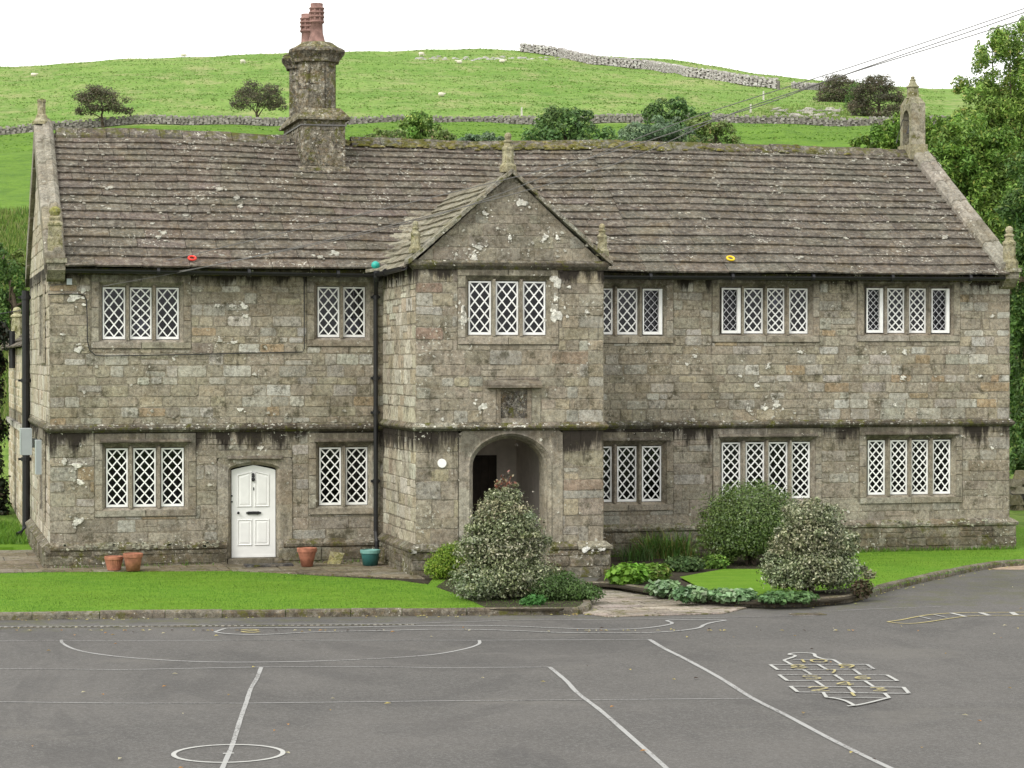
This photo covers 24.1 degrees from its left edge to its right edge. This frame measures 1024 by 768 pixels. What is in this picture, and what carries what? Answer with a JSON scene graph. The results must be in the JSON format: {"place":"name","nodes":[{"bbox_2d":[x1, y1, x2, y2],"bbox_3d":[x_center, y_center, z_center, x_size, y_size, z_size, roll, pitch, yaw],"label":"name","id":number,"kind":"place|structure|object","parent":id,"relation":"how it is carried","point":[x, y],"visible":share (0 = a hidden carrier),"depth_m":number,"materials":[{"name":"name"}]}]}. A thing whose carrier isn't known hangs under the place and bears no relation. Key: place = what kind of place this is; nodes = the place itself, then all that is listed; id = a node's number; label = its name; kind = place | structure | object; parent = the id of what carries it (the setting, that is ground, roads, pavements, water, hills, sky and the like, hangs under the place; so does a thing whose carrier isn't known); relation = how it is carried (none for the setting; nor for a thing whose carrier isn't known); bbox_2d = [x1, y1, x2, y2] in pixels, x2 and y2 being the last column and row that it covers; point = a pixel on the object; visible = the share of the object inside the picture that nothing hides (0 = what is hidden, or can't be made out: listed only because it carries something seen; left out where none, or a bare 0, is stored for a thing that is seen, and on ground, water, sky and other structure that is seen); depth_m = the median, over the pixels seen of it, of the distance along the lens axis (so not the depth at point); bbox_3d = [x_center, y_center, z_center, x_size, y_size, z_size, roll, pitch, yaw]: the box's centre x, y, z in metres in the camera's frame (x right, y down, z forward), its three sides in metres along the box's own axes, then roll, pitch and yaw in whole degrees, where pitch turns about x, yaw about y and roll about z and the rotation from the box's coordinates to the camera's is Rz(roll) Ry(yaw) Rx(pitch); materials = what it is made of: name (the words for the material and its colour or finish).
{"place":"outdoors","nodes":[
{"label":"outdoors","id":0,"kind":"place"},
{"bbox_2d":[0,550,43,573],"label":"passage paving","id":1,"kind":"structure","parent":0,"point":[17,561],"depth_m":48.61,"materials":[{"name":"beige stone"}]},
{"bbox_2d":[41,561,424,578],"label":"paving","id":2,"kind":"structure","parent":0,"point":[379,570],"depth_m":46.95,"materials":[{"name":"grey stone"}]},
{"bbox_2d":[104,555,122,570],"bbox_3d":[-7.761,3.491,46.796,0.370,0.270,0.370,0,1,-14],"label":"plant pot","id":3,"kind":"object","parent":2,"relation":"on","point":[113,562],"visible":1,"depth_m":46.68,"materials":[{"name":"ceramic"}]},
{"bbox_2d":[123,552,142,570],"bbox_3d":[-7.363,3.458,46.630,0.390,0.340,0.390,0,1,-14],"label":"plant pot","id":4,"kind":"object","parent":2,"relation":"on","point":[132,560],"visible":1,"depth_m":46.50,"materials":[{"name":"ceramic"}]},
{"bbox_2d":[244,563,293,566],"bbox_3d":[-4.841,3.597,47.717,0.954,0.040,0.330,0,1,-14],"label":"slate slab","id":5,"kind":"object","parent":2,"relation":"on","point":[267,564],"depth_m":47.58,"materials":[{"name":"grey stone"}]},
{"bbox_2d":[297,547,316,566],"bbox_3d":[-4.068,3.433,47.618,0.400,0.370,0.400,0,1,-14],"label":"plant pot","id":6,"kind":"object","parent":2,"relation":"on","point":[306,555],"visible":1,"depth_m":47.49,"materials":[{"name":"ceramic"}]},
{"bbox_2d":[278,560,355,563],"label":"loose stones","id":7,"kind":"object","parent":2,"relation":"on","point":[347,562],"visible":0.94,"depth_m":48.33,"materials":[{"name":"grey stone"}]},
{"bbox_2d":[327,551,343,563],"bbox_3d":[-3.549,3.491,48.275,0.390,0.240,0.230,0,1,-14],"label":"broken slab","id":8,"kind":"object","parent":2,"relation":"on","point":[335,557],"depth_m":48.26,"materials":[{"name":"stone"}]},
{"bbox_2d":[360,549,379,565],"bbox_3d":[-2.830,3.460,47.899,0.410,0.310,0.410,0,1,-14],"label":"plant pot","id":9,"kind":"object","parent":2,"relation":"on","point":[370,557],"visible":1,"depth_m":47.76,"materials":[{"name":"teal ceramic"}]},
{"bbox_2d":[298,574,431,583],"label":"soil","id":10,"kind":"structure","parent":0,"point":[427,579],"depth_m":45.12,"materials":[{"name":"brown soil"}]},
{"bbox_2d":[422,539,465,579],"bbox_3d":[-1.121,3.317,45.084,1.244,0.800,0.862,0,1,-14],"label":"golden shrub","id":11,"kind":"object","parent":10,"relation":"on","point":[445,558],"visible":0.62,"depth_m":44.90,"materials":[{"name":"green plant"}]},
{"bbox_2d":[436,579,582,610],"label":"soil","id":12,"kind":"structure","parent":0,"point":[511,602],"depth_m":40.47,"materials":[{"name":"brown soil"}]},
{"bbox_2d":[446,470,560,600],"bbox_3d":[-0.106,2.630,41.351,2.201,2.300,1.657,0,1,-14],"label":"variegated holly","id":13,"kind":"object","parent":12,"relation":"on","point":[511,565],"visible":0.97,"depth_m":41.11,"materials":[{"name":"green plant"}]},
{"bbox_2d":[519,594,547,605],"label":"leafy weed","id":14,"kind":"object","parent":12,"relation":"on","point":[533,599],"visible":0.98,"depth_m":40.19,"materials":[{"name":"green plant"}]},
{"bbox_2d":[523,568,606,602],"bbox_3d":[0.883,3.481,41.189,1.493,0.640,0.921,0,1,-14],"label":"shrub","id":15,"kind":"object","parent":12,"relation":"on","point":[566,589],"visible":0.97,"depth_m":40.98,"materials":[{"name":"green plant"}]},
{"bbox_2d":[0,569,1023,767],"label":"playground","id":16,"kind":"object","parent":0,"point":[142,718],"visible":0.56,"depth_m":30.70,"materials":[{"name":"asphalt"}]},
{"bbox_2d":[0,624,415,627],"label":"drain channel","id":17,"kind":"object","parent":16,"relation":"on","point":[204,626],"visible":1,"depth_m":37.92,"materials":[{"name":"concrete"}]},
{"bbox_2d":[171,744,285,762],"bbox_3d":[-3.034,3.950,25.683,1.220,0.001,1.221,0,1,-14],"label":"circle","id":18,"kind":"object","parent":16,"relation":"on","point":[282,752],"visible":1,"depth_m":25.66,"materials":[{"name":"white paint"}]},
{"bbox_2d":[0,599,591,619],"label":"kerb","id":19,"kind":"structure","parent":16,"relation":"on","point":[585,605],"depth_m":39.33,"materials":[{"name":"stone"}]},
{"bbox_2d":[0,607,910,767],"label":"court lines","id":20,"kind":"object","parent":16,"relation":"on","point":[570,685],"visible":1,"depth_m":30.29,"materials":[{"name":"paint"}]},
{"bbox_2d":[214,619,725,634],"bbox_3d":[-0.485,3.832,37.465,8.282,0.001,1.767,0,1,-10],"label":"snake marking","id":21,"kind":"object","parent":16,"relation":"on","point":[703,625],"visible":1,"depth_m":37.60,"materials":[{"name":"white paint"}]},
{"bbox_2d":[17,566,1019,767],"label":"fallen leaves","id":22,"kind":"object","parent":16,"relation":"on","point":[483,677],"visible":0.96,"depth_m":37.04,"materials":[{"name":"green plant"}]},
{"bbox_2d":[585,559,1023,606],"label":"kerb","id":23,"kind":"structure","parent":16,"relation":"on","point":[878,588],"depth_m":44.41,"materials":[{"name":"stone"}]},
{"bbox_2d":[788,613,826,615],"bbox_3d":[4.895,3.809,39.732,0.560,0.010,0.320,0,1,-14],"label":"drain cover","id":24,"kind":"object","parent":16,"relation":"on","point":[799,614],"visible":1,"depth_m":39.65,"materials":[{"name":"metal"}]},
{"bbox_2d":[768,652,909,705],"bbox_3d":[4.308,3.880,31.809,1.524,0.011,5.381,0,1,-1],"label":"hopscotch marking","id":25,"kind":"object","parent":16,"relation":"on","point":[852,692],"visible":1,"depth_m":31.56,"materials":[{"name":"white paint"}]},
{"bbox_2d":[886,612,1018,623],"bbox_3d":[7.305,3.811,39.384,3.045,0.002,0.973,0,1,-30],"label":"ladder marking","id":26,"kind":"object","parent":16,"relation":"on","point":[1012,613],"visible":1,"depth_m":39.50,"materials":[{"name":"white paint"}]},
{"bbox_2d":[0,49,1023,526],"bbox_3d":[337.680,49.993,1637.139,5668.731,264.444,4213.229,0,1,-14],"label":"hillside","id":27,"kind":"structure","parent":0,"point":[14,177],"depth_m":386.88,"materials":[{"name":"green plant"}]},
{"bbox_2d":[0,243,25,267],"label":"scrub bush","id":28,"kind":"object","parent":27,"relation":"on","point":[15,255],"visible":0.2,"depth_m":115.82,"materials":[{"name":"green plant"}]},
{"bbox_2d":[0,243,29,352],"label":"leafy tree","id":29,"kind":"object","parent":27,"relation":"on","point":[9,300],"visible":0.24,"depth_m":99.80,"materials":[{"name":"green plant"}]},
{"bbox_2d":[72,83,135,127],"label":"hawthorn","id":30,"kind":"object","parent":27,"relation":"on","point":[92,93],"visible":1,"depth_m":320.49,"materials":[{"name":"green plant"}]},
{"bbox_2d":[229,79,286,116],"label":"hawthorn","id":31,"kind":"object","parent":27,"relation":"on","point":[249,92],"visible":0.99,"depth_m":328.18,"materials":[{"name":"green plant"}]},
{"bbox_2d":[363,128,406,138],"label":"yellowish bush","id":32,"kind":"object","parent":27,"relation":"on","point":[398,133],"visible":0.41,"depth_m":179.63,"materials":[{"name":"green plant"}]},
{"bbox_2d":[391,110,443,138],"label":"light tree","id":33,"kind":"object","parent":27,"relation":"on","point":[416,119],"visible":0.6,"depth_m":189.30,"materials":[{"name":"green plant"}]},
{"bbox_2d":[0,102,848,431],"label":"rough grass","id":34,"kind":"structure","parent":27,"relation":"on","point":[8,230],"depth_m":125.33,"materials":[{"name":"green plant"}]},
{"bbox_2d":[426,129,456,140],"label":"bush","id":35,"kind":"object","parent":27,"relation":"on","point":[446,135],"visible":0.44,"depth_m":184.36,"materials":[{"name":"green plant"}]},
{"bbox_2d":[0,121,899,152],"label":"meadow grass","id":36,"kind":"structure","parent":27,"relation":"on","point":[766,125],"depth_m":281.38,"materials":[{"name":"green plant"}]},
{"bbox_2d":[0,48,944,126],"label":"hill grass","id":37,"kind":"structure","parent":27,"relation":"on","point":[388,78],"depth_m":402.96,"materials":[{"name":"green plant"}]},
{"bbox_2d":[0,112,948,134],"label":"drystone wall","id":38,"kind":"structure","parent":27,"relation":"on","point":[280,121],"depth_m":320.67,"materials":[{"name":"stone"}]},
{"bbox_2d":[457,131,513,140],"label":"bush","id":39,"kind":"object","parent":27,"relation":"on","point":[485,137],"visible":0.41,"depth_m":181.55,"materials":[{"name":"green plant"}]},
{"bbox_2d":[415,56,561,60],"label":"hilltop rocks","id":40,"kind":"object","parent":27,"relation":"on","point":[465,57],"visible":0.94,"depth_m":475.49,"materials":[{"name":"stone"}]},
{"bbox_2d":[519,103,620,140],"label":"round tree","id":41,"kind":"object","parent":27,"relation":"on","point":[551,122],"visible":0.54,"depth_m":204.06,"materials":[{"name":"green plant"}]},
{"bbox_2d":[519,43,779,88],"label":"drystone wall","id":42,"kind":"structure","parent":27,"relation":"on","point":[725,76],"depth_m":456.63,"materials":[{"name":"stone"}]},
{"bbox_2d":[616,114,712,141],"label":"willow bush","id":43,"kind":"object","parent":27,"relation":"on","point":[627,133],"visible":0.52,"depth_m":193.81,"materials":[{"name":"green plant"}]},
{"bbox_2d":[641,96,698,130],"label":"hawthorn tree","id":44,"kind":"object","parent":27,"relation":"on","point":[680,107],"visible":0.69,"depth_m":224.13,"materials":[{"name":"green plant"}]},
{"bbox_2d":[694,111,710,119],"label":"thorn","id":45,"kind":"object","parent":27,"relation":"on","point":[705,115],"visible":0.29,"depth_m":214.48,"materials":[{"name":"green plant"}]},
{"bbox_2d":[683,116,744,143],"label":"olive bush","id":46,"kind":"object","parent":27,"relation":"on","point":[707,131],"visible":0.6,"depth_m":189.32,"materials":[{"name":"green plant"}]},
{"bbox_2d":[791,81,824,90],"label":"drystone wall","id":47,"kind":"structure","parent":27,"relation":"on","point":[802,85],"depth_m":430.45,"materials":[{"name":"stone"}]},
{"bbox_2d":[770,107,854,116],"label":"rock outcrop","id":48,"kind":"object","parent":27,"relation":"on","point":[814,109],"visible":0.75,"depth_m":356.37,"materials":[{"name":"stone"}]},
{"bbox_2d":[812,73,857,101],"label":"hawthorn","id":49,"kind":"object","parent":27,"relation":"on","point":[839,91],"visible":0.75,"depth_m":380.27,"materials":[{"name":"green plant"}]},
{"bbox_2d":[843,80,863,108],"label":"hawthorn","id":50,"kind":"object","parent":27,"relation":"on","point":[850,95],"visible":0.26,"depth_m":367.38,"materials":[{"name":"green plant"}]},
{"bbox_2d":[847,112,899,148],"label":"leafy bush","id":51,"kind":"object","parent":27,"relation":"on","point":[887,137],"visible":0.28,"depth_m":91.61,"materials":[{"name":"green plant"}]},
{"bbox_2d":[846,72,906,116],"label":"hawthorn","id":52,"kind":"object","parent":27,"relation":"on","point":[880,86],"visible":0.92,"depth_m":338.85,"materials":[{"name":"green plant"}]},
{"bbox_2d":[949,13,1023,428],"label":"ash tree","id":53,"kind":"object","parent":27,"relation":"on","point":[997,105],"visible":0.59,"depth_m":83.65,"materials":[{"name":"green plant"}]},
{"bbox_2d":[0,525,1023,617],"bbox_3d":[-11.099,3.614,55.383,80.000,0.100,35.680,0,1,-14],"label":"lawn","id":54,"kind":"structure","parent":0,"point":[913,565],"depth_m":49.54,"materials":[{"name":"green plant"}]},
{"bbox_2d":[0,317,12,514],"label":"dark conifer","id":55,"kind":"object","parent":54,"relation":"on","point":[4,337],"visible":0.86,"depth_m":63.01,"materials":[{"name":"green plant"}]},
{"bbox_2d":[0,517,28,543],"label":"verge grass","id":56,"kind":"structure","parent":54,"relation":"on","point":[9,529],"depth_m":55.11,"materials":[{"name":"green plant"}]},
{"bbox_2d":[1,307,30,524],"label":"extension","id":57,"kind":"object","parent":54,"relation":"on","point":[14,418],"visible":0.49,"depth_m":63.23,"materials":[{"name":"stone"}]},
{"bbox_2d":[16,3,1021,576],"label":"stone schoolhouse","id":58,"kind":"structure","parent":54,"relation":"on","point":[602,365],"depth_m":50.26,"materials":[{"name":"grey stone"}]},
{"bbox_2d":[91,273,190,348],"bbox_3d":[-7.400,-1.467,47.889,1.970,1.517,0.175,0,1,-14],"label":"window","id":59,"kind":"structure","parent":58,"relation":"in","point":[183,300],"depth_m":47.90,"materials":[{"name":"stone"}]},
{"bbox_2d":[133,267,149,334],"bbox_3d":[-7.450,-1.754,48.259,0.340,1.530,0.335,0,1,-14],"label":"pendant lampshade","id":60,"kind":"object","parent":58,"relation":"hanging from","point":[145,327],"visible":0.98,"depth_m":48.15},
{"bbox_2d":[95,433,195,516],"bbox_3d":[-7.318,1.812,47.920,2.003,1.657,0.219,0,1,-14],"label":"window","id":61,"kind":"structure","parent":58,"relation":"in","point":[129,442],"depth_m":47.93,"materials":[{"name":"stone"}]},
{"bbox_2d":[188,255,196,260],"bbox_3d":[-6.373,-2.509,47.820,0.184,0.120,0.160,0,1,-14],"label":"throwing ring","id":62,"kind":"object","parent":58,"relation":"on","point":[194,257],"visible":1,"depth_m":47.78,"materials":[{"name":"red plastic"}]},
{"bbox_2d":[231,465,275,557],"bbox_3d":[-5.233,2.573,48.515,0.910,1.863,0.114,0,1,-14],"label":"door","id":63,"kind":"structure","parent":58,"relation":"in","point":[253,486],"depth_m":48.51,"materials":[{"name":"white paint"}]},
{"bbox_2d":[217,450,291,564],"bbox_3d":[-5.196,2.482,48.447,1.510,2.296,0.362,0,1,-14],"label":"doorway","id":64,"kind":"structure","parent":58,"relation":"in","point":[228,459],"depth_m":48.38,"materials":[{"name":"stone"}]},
{"bbox_2d":[307,277,373,345],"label":"window","id":65,"kind":"structure","parent":58,"relation":"in","point":[366,284],"depth_m":48.84,"materials":[{"name":"stone"}]},
{"bbox_2d":[309,432,379,514],"bbox_3d":[-3.422,1.823,48.885,1.455,1.657,0.219,0,1,-14],"label":"window","id":66,"kind":"structure","parent":58,"relation":"in","point":[342,442],"depth_m":48.88,"materials":[{"name":"stone"}]},
{"bbox_2d":[345,269,361,334],"bbox_3d":[-3.255,-1.771,49.298,0.340,1.516,0.335,0,1,-14],"label":"pendant lampshade","id":67,"kind":"object","parent":58,"relation":"hanging from","point":[349,323],"visible":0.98,"depth_m":49.20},
{"bbox_2d":[371,261,379,268],"bbox_3d":[-2.760,-2.399,48.549,0.176,0.176,0.176,0,1,-14],"label":"ball","id":68,"kind":"object","parent":58,"relation":"on","point":[375,264],"visible":1,"depth_m":48.48,"materials":[{"name":"teal plastic"}]},
{"bbox_2d":[473,455,495,535],"bbox_3d":[-0.840,2.533,49.579,1.030,2.130,0.080,0,1,-14],"label":"porch door","id":69,"kind":"structure","parent":58,"relation":"in","point":[484,466],"depth_m":49.59,"materials":[{"name":"brown wood"}]},
{"bbox_2d":[458,269,557,344],"bbox_3d":[-0.083,-1.522,46.301,1.991,1.517,0.176,0,1,-14],"label":"window","id":70,"kind":"structure","parent":58,"relation":"in","point":[549,334],"depth_m":46.30,"materials":[{"name":"stone"}]},
{"bbox_2d":[49,12,1023,282],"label":"overhead cable","id":71,"kind":"object","parent":58,"relation":"attached to","point":[601,154],"visible":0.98,"depth_m":43.31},
{"bbox_2d":[51,8,1023,285],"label":"overhead cable","id":72,"kind":"object","parent":58,"relation":"attached to","point":[637,138],"visible":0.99,"depth_m":43.49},
{"bbox_2d":[102,19,1023,286],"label":"overhead cable","id":73,"kind":"object","parent":58,"relation":"attached to","point":[606,166],"visible":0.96,"depth_m":43.32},
{"bbox_2d":[603,279,672,342],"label":"window","id":74,"kind":"structure","parent":58,"relation":"in","point":[664,334],"depth_m":50.38,"materials":[{"name":"stone"}]},
{"bbox_2d":[603,432,672,510],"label":"window","id":75,"kind":"structure","parent":58,"relation":"in","point":[615,441],"depth_m":50.41,"materials":[{"name":"stone"}]},
{"bbox_2d":[726,255,734,260],"bbox_3d":[4.619,-2.656,50.723,0.194,0.126,0.169,0,1,-14],"label":"throwing ring","id":76,"kind":"object","parent":58,"relation":"on","point":[728,259],"visible":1,"depth_m":50.69,"materials":[{"name":"yellow plastic"}]},
{"bbox_2d":[712,280,819,341],"bbox_3d":[5.386,-1.614,51.055,2.409,1.447,0.175,0,1,-14],"label":"window","id":77,"kind":"structure","parent":58,"relation":"in","point":[811,334],"depth_m":51.06,"materials":[{"name":"stone"}]},
{"bbox_2d":[713,428,821,508],"bbox_3d":[5.427,1.786,51.076,2.446,1.687,0.219,0,1,-14],"label":"window","id":78,"kind":"structure","parent":58,"relation":"in","point":[765,437],"depth_m":51.11,"materials":[{"name":"stone"}]},
{"bbox_2d":[768,273,780,308],"bbox_3d":[5.632,-2.076,51.496,0.300,0.950,0.295,0,1,-14],"label":"pendant lampshade","id":79,"kind":"object","parent":58,"relation":"hanging from","point":[775,302],"visible":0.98,"depth_m":51.40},
{"bbox_2d":[855,274,959,341],"bbox_3d":[8.551,-1.642,51.839,2.377,1.447,0.175,0,1,-14],"label":"window","id":80,"kind":"structure","parent":58,"relation":"in","point":[951,333],"depth_m":51.84,"materials":[{"name":"stone"}]},
{"bbox_2d":[859,427,961,503],"bbox_3d":[8.611,1.743,51.865,2.378,1.657,0.219,0,1,-14],"label":"window","id":81,"kind":"structure","parent":58,"relation":"in","point":[886,435],"depth_m":51.88,"materials":[{"name":"stone"}]},
{"bbox_2d":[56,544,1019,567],"bbox_3d":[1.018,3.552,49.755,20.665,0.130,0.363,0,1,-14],"label":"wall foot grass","id":82,"kind":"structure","parent":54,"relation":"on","point":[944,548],"depth_m":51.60,"materials":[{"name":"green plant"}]},
{"bbox_2d":[925,111,1023,267],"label":"leafy tree","id":83,"kind":"object","parent":54,"relation":"on","point":[970,157],"visible":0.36,"depth_m":75.51,"materials":[{"name":"green plant"}]},
{"bbox_2d":[993,147,1023,475],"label":"dark tree","id":84,"kind":"object","parent":54,"relation":"on","point":[1012,208],"visible":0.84,"depth_m":71.81,"materials":[{"name":"green plant"}]},
{"bbox_2d":[1009,470,1023,510],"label":"drystone wall","id":85,"kind":"structure","parent":54,"relation":"on","point":[1016,492],"depth_m":64.36,"materials":[{"name":"stone"}]},
{"bbox_2d":[0,0,1023,88],"label":"sky","id":86,"kind":"structure","parent":0,"point":[801,39],"materials":[{"name":"white"}]},
{"bbox_2d":[550,573,746,616],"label":"porch path","id":87,"kind":"structure","parent":0,"point":[614,602],"depth_m":40.79,"materials":[{"name":"beige stone"}]},
{"bbox_2d":[590,554,857,603],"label":"soil","id":88,"kind":"structure","parent":0,"point":[615,561],"depth_m":44.29,"materials":[{"name":"brown soil"}]},
{"bbox_2d":[604,561,651,584],"bbox_3d":[2.115,3.513,44.015,0.927,0.502,0.670,0,1,-14],"label":"bright leafed plant","id":89,"kind":"object","parent":88,"relation":"on","point":[623,573],"visible":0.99,"depth_m":43.86,"materials":[{"name":"green plant"}]},
{"bbox_2d":[613,540,662,561],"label":"day lily","id":90,"kind":"object","parent":88,"relation":"on","point":[642,557],"visible":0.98,"depth_m":49.03,"materials":[{"name":"green plant"}]},
{"bbox_2d":[643,562,673,581],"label":"leafy perennial","id":91,"kind":"object","parent":88,"relation":"on","point":[660,572],"visible":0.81,"depth_m":44.45,"materials":[{"name":"green plant"}]},
{"bbox_2d":[643,579,679,597],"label":"mottled perennial","id":92,"kind":"object","parent":88,"relation":"on","point":[660,588],"visible":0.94,"depth_m":42.02,"materials":[{"name":"green plant"}]},
{"bbox_2d":[631,527,708,558],"bbox_3d":[3.223,3.276,49.822,1.815,0.679,1.473,0,1,-14],"label":"day lily","id":93,"kind":"object","parent":88,"relation":"on","point":[678,548],"visible":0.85,"depth_m":49.71,"materials":[{"name":"green plant"}]},
{"bbox_2d":[659,554,706,571],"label":"dark perennial","id":94,"kind":"object","parent":88,"relation":"on","point":[687,563],"visible":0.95,"depth_m":46.49,"materials":[{"name":"green plant"}]},
{"bbox_2d":[668,584,708,603],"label":"mottled perennial","id":95,"kind":"object","parent":88,"relation":"on","point":[689,593],"visible":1,"depth_m":40.91,"materials":[{"name":"green plant"}]},
{"bbox_2d":[700,554,730,568],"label":"fine leafed plant","id":96,"kind":"object","parent":88,"relation":"on","point":[713,561],"visible":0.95,"depth_m":47.17,"materials":[{"name":"green plant"}]},
{"bbox_2d":[706,587,760,603],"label":"mottled perennial","id":97,"kind":"object","parent":88,"relation":"on","point":[725,595],"visible":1,"depth_m":40.85,"materials":[{"name":"green plant"}]},
{"bbox_2d":[687,478,805,564],"bbox_3d":[4.802,2.775,48.208,2.586,1.798,2.207,0,1,-14],"label":"clipped bush","id":98,"kind":"object","parent":88,"relation":"on","point":[750,534],"visible":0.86,"depth_m":47.75,"materials":[{"name":"green plant"}]},
{"bbox_2d":[749,589,819,604],"bbox_3d":[4.657,3.630,40.772,1.206,0.263,0.830,0,1,-14],"label":"creeping plant","id":99,"kind":"object","parent":88,"relation":"on","point":[781,597],"visible":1,"depth_m":40.58,"materials":[{"name":"green plant"}]},
{"bbox_2d":[756,496,877,593],"bbox_3d":[5.299,2.857,42.276,2.112,1.783,1.750,0,1,-14],"label":"variegated holly","id":100,"kind":"object","parent":88,"relation":"on","point":[811,549],"visible":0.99,"depth_m":41.94,"materials":[{"name":"green plant"}]},
{"bbox_2d":[849,577,873,598],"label":"brown shrub","id":101,"kind":"object","parent":88,"relation":"on","point":[861,588],"visible":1,"depth_m":41.74,"materials":[{"name":"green plant"}]},
{"bbox_2d":[721,549,740,562],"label":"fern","id":102,"kind":"object","parent":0,"point":[731,555],"visible":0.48,"depth_m":48.36,"materials":[{"name":"green plant"}]},
{"bbox_2d":[681,569,786,594],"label":"lawn","id":103,"kind":"structure","parent":0,"point":[715,579],"depth_m":44.85,"materials":[{"name":"green plant"}]},
{"bbox_2d":[990,565,1023,569],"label":"side path","id":104,"kind":"structure","parent":0,"point":[1012,568],"depth_m":48.44,"materials":[{"name":"beige stone"}]}
]}

